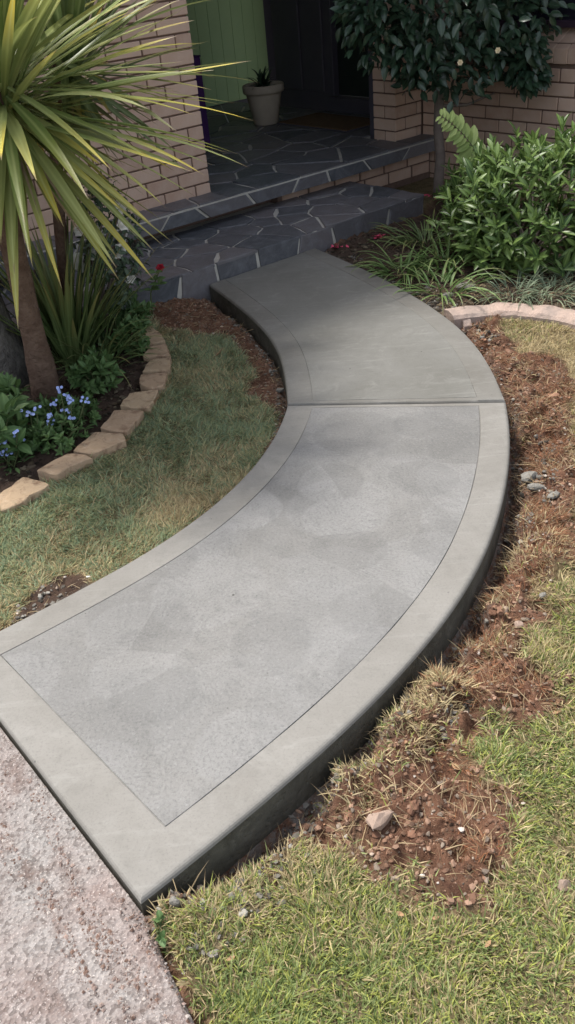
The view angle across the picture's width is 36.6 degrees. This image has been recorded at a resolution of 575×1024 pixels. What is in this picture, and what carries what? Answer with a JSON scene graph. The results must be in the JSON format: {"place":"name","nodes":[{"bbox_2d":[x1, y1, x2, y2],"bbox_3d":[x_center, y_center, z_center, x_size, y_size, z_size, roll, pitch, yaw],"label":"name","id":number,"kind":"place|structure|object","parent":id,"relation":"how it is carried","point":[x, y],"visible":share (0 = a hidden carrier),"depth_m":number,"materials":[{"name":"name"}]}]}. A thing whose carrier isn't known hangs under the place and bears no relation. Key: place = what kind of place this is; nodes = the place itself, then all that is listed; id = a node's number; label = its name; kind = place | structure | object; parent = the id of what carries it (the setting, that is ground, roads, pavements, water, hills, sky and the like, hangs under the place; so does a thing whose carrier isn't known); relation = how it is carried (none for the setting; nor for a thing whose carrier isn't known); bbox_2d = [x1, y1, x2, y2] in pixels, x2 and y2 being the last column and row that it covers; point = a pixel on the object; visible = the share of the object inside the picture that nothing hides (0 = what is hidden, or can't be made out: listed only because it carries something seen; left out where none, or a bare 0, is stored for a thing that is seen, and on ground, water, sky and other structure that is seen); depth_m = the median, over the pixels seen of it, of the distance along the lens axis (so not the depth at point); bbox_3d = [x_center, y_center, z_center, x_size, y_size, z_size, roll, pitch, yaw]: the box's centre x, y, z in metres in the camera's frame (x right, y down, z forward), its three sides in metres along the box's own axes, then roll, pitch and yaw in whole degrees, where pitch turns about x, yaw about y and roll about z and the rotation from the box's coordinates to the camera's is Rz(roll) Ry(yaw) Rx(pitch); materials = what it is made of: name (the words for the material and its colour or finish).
{"place":"outdoors","nodes":[
{"label":"outdoors","id":0,"kind":"place"},
{"bbox_2d":[0,728,193,1023],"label":"driveway","id":1,"kind":"structure","parent":0,"point":[40,983],"depth_m":1.85,"materials":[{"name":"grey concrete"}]},
{"bbox_2d":[0,248,509,915],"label":"path","id":2,"kind":"structure","parent":0,"point":[218,688],"depth_m":2.66,"materials":[{"name":"concrete"}]},
{"bbox_2d":[0,177,574,1023],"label":"ground","id":3,"kind":"structure","parent":0,"point":[466,723],"depth_m":2.31,"materials":[{"name":"soil"}]},
{"bbox_2d":[0,293,29,387],"bbox_3d":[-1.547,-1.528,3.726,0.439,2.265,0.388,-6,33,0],"label":"boulder","id":4,"kind":"object","parent":3,"relation":"on","point":[12,358],"visible":0.58,"depth_m":4.15,"materials":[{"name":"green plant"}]},
{"bbox_2d":[0,429,33,475],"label":"forget me not","id":5,"kind":"object","parent":3,"relation":"on","point":[10,457],"visible":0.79,"depth_m":3.57,"materials":[{"name":"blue plant"}]},
{"bbox_2d":[0,392,38,457],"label":"leafy plant","id":6,"kind":"object","parent":3,"relation":"on","point":[7,404],"visible":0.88,"depth_m":3.54,"materials":[{"name":"green plant"}]},
{"bbox_2d":[0,371,40,428],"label":"leafy plant","id":7,"kind":"object","parent":3,"relation":"on","point":[7,382],"visible":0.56,"depth_m":3.69,"materials":[{"name":"green plant"}]},
{"bbox_2d":[0,477,49,512],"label":"edging brick","id":8,"kind":"object","parent":3,"relation":"on","point":[23,491],"visible":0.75,"depth_m":3.37,"materials":[{"name":"beige stone"}]},
{"bbox_2d":[7,417,62,458],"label":"leafy plant","id":9,"kind":"object","parent":3,"relation":"on","point":[37,427],"visible":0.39,"depth_m":3.65,"materials":[{"name":"green plant"}]},
{"bbox_2d":[27,392,81,430],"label":"leafy plant","id":10,"kind":"object","parent":3,"relation":"on","point":[44,410],"visible":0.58,"depth_m":3.80,"materials":[{"name":"green plant"}]},
{"bbox_2d":[37,453,93,481],"bbox_3d":[-0.906,-0.164,3.566,0.122,0.095,0.194,22,42,35],"label":"edging brick","id":11,"kind":"object","parent":3,"relation":"on","point":[61,467],"visible":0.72,"depth_m":3.53,"materials":[{"name":"beige stone"}]},
{"bbox_2d":[44,386,95,446],"bbox_3d":[-0.960,-0.423,3.747,0.241,0.286,0.184,14,38,28],"label":"forget me not","id":12,"kind":"object","parent":3,"relation":"on","point":[70,417],"visible":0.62,"depth_m":3.72,"materials":[{"name":"blue plant"}]},
{"bbox_2d":[65,391,101,425],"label":"leafy plant","id":13,"kind":"object","parent":3,"relation":"on","point":[94,414],"visible":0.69,"depth_m":3.85,"materials":[{"name":"green plant"}]},
{"bbox_2d":[0,187,177,368],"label":"strap plant","id":14,"kind":"object","parent":3,"relation":"on","point":[62,317],"visible":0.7,"depth_m":4.16,"materials":[{"name":"green plant"}]},
{"bbox_2d":[64,344,124,397],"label":"leafy plant","id":15,"kind":"object","parent":3,"relation":"on","point":[79,375],"visible":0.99,"depth_m":4.05,"materials":[{"name":"green plant"}]},
{"bbox_2d":[74,432,126,459],"bbox_3d":[-0.781,-0.259,3.690,0.177,0.089,0.195,11,37,24],"label":"edging brick","id":16,"kind":"object","parent":3,"relation":"on","point":[96,444],"visible":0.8,"depth_m":3.66,"materials":[{"name":"beige stone"}]},
{"bbox_2d":[73,171,150,332],"bbox_3d":[-0.887,-1.260,4.404,0.390,0.868,0.364,-6,33,0],"label":"rose bush","id":17,"kind":"object","parent":3,"relation":"on","point":[121,263],"visible":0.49,"depth_m":4.31,"materials":[{"name":"green plant"}]},
{"bbox_2d":[49,288,177,386],"bbox_3d":[-0.939,-0.825,4.285,0.821,0.435,0.738,25,44,38],"label":"strap plant","id":18,"kind":"object","parent":3,"relation":"on","point":[107,347],"visible":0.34,"depth_m":4.28,"materials":[{"name":"green plant"}]},
{"bbox_2d":[106,267,138,319],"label":"leafy plant","id":19,"kind":"object","parent":3,"relation":"on","point":[123,313],"visible":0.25,"depth_m":4.63,"materials":[{"name":"green plant"}]},
{"bbox_2d":[101,410,144,438],"bbox_3d":[-0.728,-0.371,3.846,0.146,0.084,0.202,3,34,13],"label":"edging brick","id":20,"kind":"object","parent":3,"relation":"on","point":[123,422],"visible":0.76,"depth_m":3.81,"materials":[{"name":"beige stone"}]},
{"bbox_2d":[0,0,252,402],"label":"cabbage palm","id":21,"kind":"object","parent":3,"relation":"on","point":[25,42],"visible":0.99,"depth_m":3.18,"materials":[{"name":"green plant"}]},
{"bbox_2d":[103,290,153,335],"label":"leafy plant","id":22,"kind":"object","parent":3,"relation":"on","point":[142,304],"visible":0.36,"depth_m":4.64,"materials":[{"name":"green plant"}]},
{"bbox_2d":[113,318,150,357],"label":"leafy plant","id":23,"kind":"object","parent":3,"relation":"on","point":[142,343],"visible":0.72,"depth_m":4.42,"materials":[{"name":"green plant"}]},
{"bbox_2d":[19,0,250,296],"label":"cabbage palm","id":24,"kind":"object","parent":3,"relation":"on","point":[75,8],"visible":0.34,"depth_m":3.84,"materials":[{"name":"green plant"}]},
{"bbox_2d":[120,390,158,413],"bbox_3d":[-0.679,-0.484,4.021,0.151,0.101,0.179,0,34,8],"label":"edging brick","id":25,"kind":"object","parent":3,"relation":"on","point":[144,400],"visible":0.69,"depth_m":3.98,"materials":[{"name":"beige stone"}]},
{"bbox_2d":[0,311,283,629],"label":"lawn grass","id":26,"kind":"structure","parent":3,"relation":"on","point":[203,447],"depth_m":3.47,"materials":[{"name":"green plant"}]},
{"bbox_2d":[131,327,158,334],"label":"edging brick","id":27,"kind":"object","parent":3,"relation":"on","point":[153,330],"visible":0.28,"depth_m":4.68,"materials":[{"name":"beige stone"}]},
{"bbox_2d":[136,333,165,351],"bbox_3d":[-0.729,-0.882,4.613,0.155,0.085,0.140,-15,34,-14],"label":"edging brick","id":28,"kind":"object","parent":3,"relation":"on","point":[157,339],"visible":0.31,"depth_m":4.58,"materials":[{"name":"beige stone"}]},
{"bbox_2d":[136,264,167,315],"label":"rose plant","id":29,"kind":"object","parent":3,"relation":"on","point":[159,267],"visible":0.62,"depth_m":4.81,"materials":[{"name":"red plant"}]},
{"bbox_2d":[139,373,167,392],"bbox_3d":[-0.641,-0.591,4.174,0.133,0.101,0.177,-6,33,0],"label":"edging brick","id":30,"kind":"object","parent":3,"relation":"on","point":[147,382],"visible":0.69,"depth_m":4.14,"materials":[{"name":"beige stone"}]},
{"bbox_2d":[143,344,170,361],"bbox_3d":[-0.664,-0.798,4.480,0.144,0.084,0.155,-6,33,0],"label":"edging brick","id":31,"kind":"object","parent":3,"relation":"on","point":[156,352],"visible":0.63,"depth_m":4.43,"materials":[{"name":"beige stone"}]},
{"bbox_2d":[143,357,171,375],"bbox_3d":[-0.644,-0.693,4.326,0.136,0.091,0.167,-6,33,0],"label":"edging brick","id":32,"kind":"object","parent":3,"relation":"on","point":[163,365],"visible":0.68,"depth_m":4.29,"materials":[{"name":"beige stone"}]},
{"bbox_2d":[152,910,175,955],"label":"leafy plant","id":33,"kind":"object","parent":3,"relation":"on","point":[161,939],"visible":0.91,"depth_m":1.83,"materials":[{"name":"green plant"}]},
{"bbox_2d":[169,896,181,908],"bbox_3d":[-0.242,0.848,1.882,0.026,0.042,0.020,6,35,17],"label":"concrete lump","id":34,"kind":"object","parent":3,"relation":"on","point":[174,901],"visible":0.92,"depth_m":1.87,"materials":[{"name":"grey concrete"}]},
{"bbox_2d":[0,181,423,344],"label":"entry step","id":35,"kind":"object","parent":3,"relation":"on","point":[205,254],"visible":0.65,"depth_m":5.65,"materials":[{"name":"stone"}]},
{"bbox_2d":[0,102,434,281],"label":"porch floor","id":36,"kind":"structure","parent":3,"relation":"on","point":[282,162],"depth_m":6.65,"materials":[{"name":"stone"}]},
{"bbox_2d":[192,55,210,145],"bbox_3d":[-0.742,-3.411,7.220,0.100,0.680,0.100,-28,39,-30],"label":"purple post","id":37,"kind":"object","parent":36,"relation":"on","point":[199,80],"visible":0.4,"depth_m":7.20,"materials":[{"name":"paint"}]},
{"bbox_2d":[242,66,283,125],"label":"potted plant","id":38,"kind":"object","parent":36,"relation":"on","point":[263,94],"visible":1,"depth_m":7.81,"materials":[{"name":"green plant"}]},
{"bbox_2d":[277,112,369,131],"bbox_3d":[0.392,-3.489,7.765,0.504,0.018,0.924,-28,40,-30],"label":"doormat","id":39,"kind":"object","parent":36,"relation":"on","point":[334,122],"visible":0.82,"depth_m":7.72,"materials":[{"name":"black fabric"}]},
{"bbox_2d":[276,388,283,392],"bbox_3d":[-0.034,-0.576,4.115,0.040,0.020,0.031,-6,33,0],"label":"concrete lump","id":40,"kind":"object","parent":3,"relation":"on","point":[279,390],"visible":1,"depth_m":4.11,"materials":[{"name":"grey concrete"}]},
{"bbox_2d":[2,254,559,966],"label":"concrete crumbs","id":41,"kind":"object","parent":3,"relation":"on","point":[294,836],"visible":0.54,"depth_m":2.33,"materials":[{"name":"grey concrete"}]},
{"bbox_2d":[0,0,574,250],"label":"brick house","id":42,"kind":"structure","parent":3,"relation":"on","point":[294,46],"depth_m":6.60,"materials":[{"name":"brown brick"}]},
{"bbox_2d":[326,0,368,96],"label":"door","id":43,"kind":"structure","parent":42,"relation":"in","point":[345,79],"depth_m":8.02,"materials":[{"name":"grey paint"}]},
{"bbox_2d":[489,0,574,27],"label":"window","id":44,"kind":"structure","parent":42,"relation":"in","point":[568,21],"depth_m":5.88,"materials":[{"name":"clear glass"}]},
{"bbox_2d":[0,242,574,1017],"bbox_3d":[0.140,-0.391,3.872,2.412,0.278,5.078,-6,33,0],"label":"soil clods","id":45,"kind":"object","parent":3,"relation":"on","point":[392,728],"visible":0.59,"depth_m":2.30,"materials":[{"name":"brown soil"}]},
{"bbox_2d":[0,268,574,1023],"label":"dry straw","id":46,"kind":"object","parent":3,"relation":"on","point":[472,814],"visible":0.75,"depth_m":2.36,"materials":[{"name":"beige plant"}]},
{"bbox_2d":[0,211,574,492],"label":"bark mulch","id":47,"kind":"object","parent":3,"relation":"on","point":[30,464],"visible":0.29,"depth_m":4.75,"materials":[{"name":"brown wood"}]},
{"bbox_2d":[20,405,62,459],"bbox_3d":[-1.091,-0.342,3.682,0.223,0.222,0.236,7,35,19],"label":"forget me not","id":48,"kind":"object","parent":47,"relation":"on","point":[49,416],"visible":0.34,"depth_m":3.66,"materials":[{"name":"blue plant"}]},
{"bbox_2d":[29,409,88,455],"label":"leafy plant","id":49,"kind":"object","parent":47,"relation":"on","point":[64,443],"visible":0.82,"depth_m":3.64,"materials":[{"name":"green plant"}]},
{"bbox_2d":[92,307,138,352],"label":"leafy plant","id":50,"kind":"object","parent":47,"relation":"on","point":[118,321],"visible":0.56,"depth_m":4.42,"materials":[{"name":"green plant"}]},
{"bbox_2d":[16,244,574,973],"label":"pebbles","id":51,"kind":"object","parent":3,"relation":"on","point":[430,696],"visible":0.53,"depth_m":2.37,"materials":[{"name":"grey stone"}]},
{"bbox_2d":[146,316,574,1023],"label":"lawn grass","id":52,"kind":"structure","parent":3,"relation":"on","point":[550,654],"depth_m":1.86,"materials":[{"name":"green plant"}]},
{"bbox_2d":[365,810,393,830],"bbox_3d":[0.219,0.724,2.055,0.077,0.040,0.043,-26,39,-28],"label":"stone","id":53,"kind":"object","parent":3,"relation":"on","point":[378,820],"visible":1,"depth_m":2.04,"materials":[{"name":"beige stone"}]},
{"bbox_2d":[347,240,464,292],"bbox_3d":[0.697,-1.455,5.190,0.856,0.360,0.822,-6,33,0],"label":"lily clump","id":54,"kind":"object","parent":3,"relation":"on","point":[382,266],"visible":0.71,"depth_m":5.14,"materials":[{"name":"green plant"}]},
{"bbox_2d":[366,208,468,255],"bbox_3d":[0.871,-1.702,5.571,0.788,0.319,0.773,2,34,12],"label":"lily clump","id":55,"kind":"object","parent":3,"relation":"on","point":[419,234],"visible":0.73,"depth_m":5.61,"materials":[{"name":"green plant"}]},
{"bbox_2d":[292,325,574,903],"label":"earth lumps","id":56,"kind":"object","parent":3,"relation":"on","point":[411,810],"visible":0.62,"depth_m":2.62,"materials":[{"name":"brown soil"}]},
{"bbox_2d":[386,227,496,282],"bbox_3d":[0.979,-1.488,5.213,0.780,0.343,0.759,-26,39,-28],"label":"lily clump","id":57,"kind":"object","parent":3,"relation":"on","point":[459,256],"visible":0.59,"depth_m":5.19,"materials":[{"name":"green plant"}]},
{"bbox_2d":[372,254,519,309],"bbox_3d":[0.895,-1.243,4.879,0.840,0.351,0.784,11,37,24],"label":"lily clump","id":58,"kind":"object","parent":3,"relation":"on","point":[447,277],"visible":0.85,"depth_m":4.83,"materials":[{"name":"green plant"}]},
{"bbox_2d":[443,292,453,297],"bbox_3d":[0.882,-1.192,4.782,0.065,0.032,0.052,-31,41,-33],"label":"stone","id":59,"kind":"object","parent":3,"relation":"on","point":[445,294],"visible":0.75,"depth_m":4.77,"materials":[{"name":"stone"}]},
{"bbox_2d":[329,0,574,198],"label":"camellia tree","id":60,"kind":"object","parent":3,"relation":"on","point":[413,46],"visible":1,"depth_m":5.65,"materials":[{"name":"green plant"}]},
{"bbox_2d":[436,108,492,189],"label":"fern","id":61,"kind":"object","parent":3,"relation":"on","point":[465,149],"visible":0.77,"depth_m":5.16,"materials":[{"name":"green plant"}]},
{"bbox_2d":[455,282,473,288],"bbox_3d":[0.999,-1.266,4.859,0.113,0.024,0.096,-23,37,-24],"label":"stone","id":62,"kind":"object","parent":3,"relation":"on","point":[467,286],"visible":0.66,"depth_m":4.84,"materials":[{"name":"stone"}]},
{"bbox_2d":[433,145,516,226],"bbox_3d":[1.243,-2.118,5.731,0.585,0.548,0.503,-6,33,0],"label":"shrub","id":63,"kind":"object","parent":3,"relation":"on","point":[450,185],"visible":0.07,"depth_m":5.70,"materials":[{"name":"green plant"}]},
{"bbox_2d":[408,312,574,876],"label":"turf roots","id":64,"kind":"object","parent":3,"relation":"on","point":[537,513],"visible":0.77,"depth_m":2.76,"materials":[{"name":"brown plant"}]},
{"bbox_2d":[424,113,574,281],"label":"shrub","id":65,"kind":"object","parent":3,"relation":"on","point":[491,230],"visible":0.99,"depth_m":4.78,"materials":[{"name":"green plant"}]},
{"bbox_2d":[442,302,574,330],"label":"garden kerb","id":66,"kind":"structure","parent":3,"relation":"on","point":[464,317],"depth_m":4.50,"materials":[{"name":"beige stone"}]},
{"bbox_2d":[461,262,565,319],"bbox_3d":[1.257,-1.198,4.725,0.565,0.226,0.634,20,41,33],"label":"grass tuft","id":67,"kind":"object","parent":3,"relation":"on","point":[520,287],"visible":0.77,"depth_m":4.71,"materials":[{"name":"green plant"}]},
{"bbox_2d":[514,621,523,627],"bbox_3d":[0.696,0.338,2.614,0.031,0.018,0.026,-12,34,-10],"label":"stone","id":68,"kind":"object","parent":3,"relation":"on","point":[518,624],"visible":0.99,"depth_m":2.61,"materials":[{"name":"beige stone"}]},
{"bbox_2d":[521,471,537,483],"bbox_3d":[0.909,-0.132,3.268,0.072,0.035,0.051,-12,34,-10],"label":"stone","id":69,"kind":"object","parent":3,"relation":"on","point":[525,476],"visible":0.95,"depth_m":3.26,"materials":[{"name":"grey stone"}]},
{"bbox_2d":[493,265,574,308],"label":"grass tuft","id":70,"kind":"object","parent":3,"relation":"on","point":[543,283],"visible":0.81,"depth_m":4.69,"materials":[{"name":"green plant"}]},
{"bbox_2d":[527,483,544,490],"bbox_3d":[0.912,-0.091,3.188,0.064,0.029,0.037,1,34,10],"label":"stone","id":71,"kind":"object","parent":3,"relation":"on","point":[535,486],"visible":1,"depth_m":3.18,"materials":[{"name":"grey stone"}]},
{"bbox_2d":[539,592,545,598],"bbox_3d":[0.797,0.260,2.709,0.021,0.020,0.030,18,40,31],"label":"stone","id":72,"kind":"object","parent":3,"relation":"on","point":[542,594],"visible":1,"depth_m":2.70,"materials":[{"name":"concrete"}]},
{"bbox_2d":[521,253,574,296],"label":"grass tuft","id":73,"kind":"object","parent":3,"relation":"on","point":[554,277],"visible":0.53,"depth_m":4.82,"materials":[{"name":"green plant"}]},
{"bbox_2d":[547,491,559,498],"bbox_3d":[0.964,-0.061,3.147,0.036,0.023,0.055,20,41,33],"label":"concrete lump","id":74,"kind":"object","parent":3,"relation":"on","point":[550,495],"visible":0.99,"depth_m":3.14,"materials":[{"name":"grey concrete"}]},
{"bbox_2d":[556,879,570,891],"bbox_3d":[0.603,0.812,1.893,0.032,0.031,0.028,-9,34,-5],"label":"stone","id":75,"kind":"object","parent":3,"relation":"on","point":[563,884],"visible":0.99,"depth_m":1.89,"materials":[{"name":"beige stone"}]}
]}

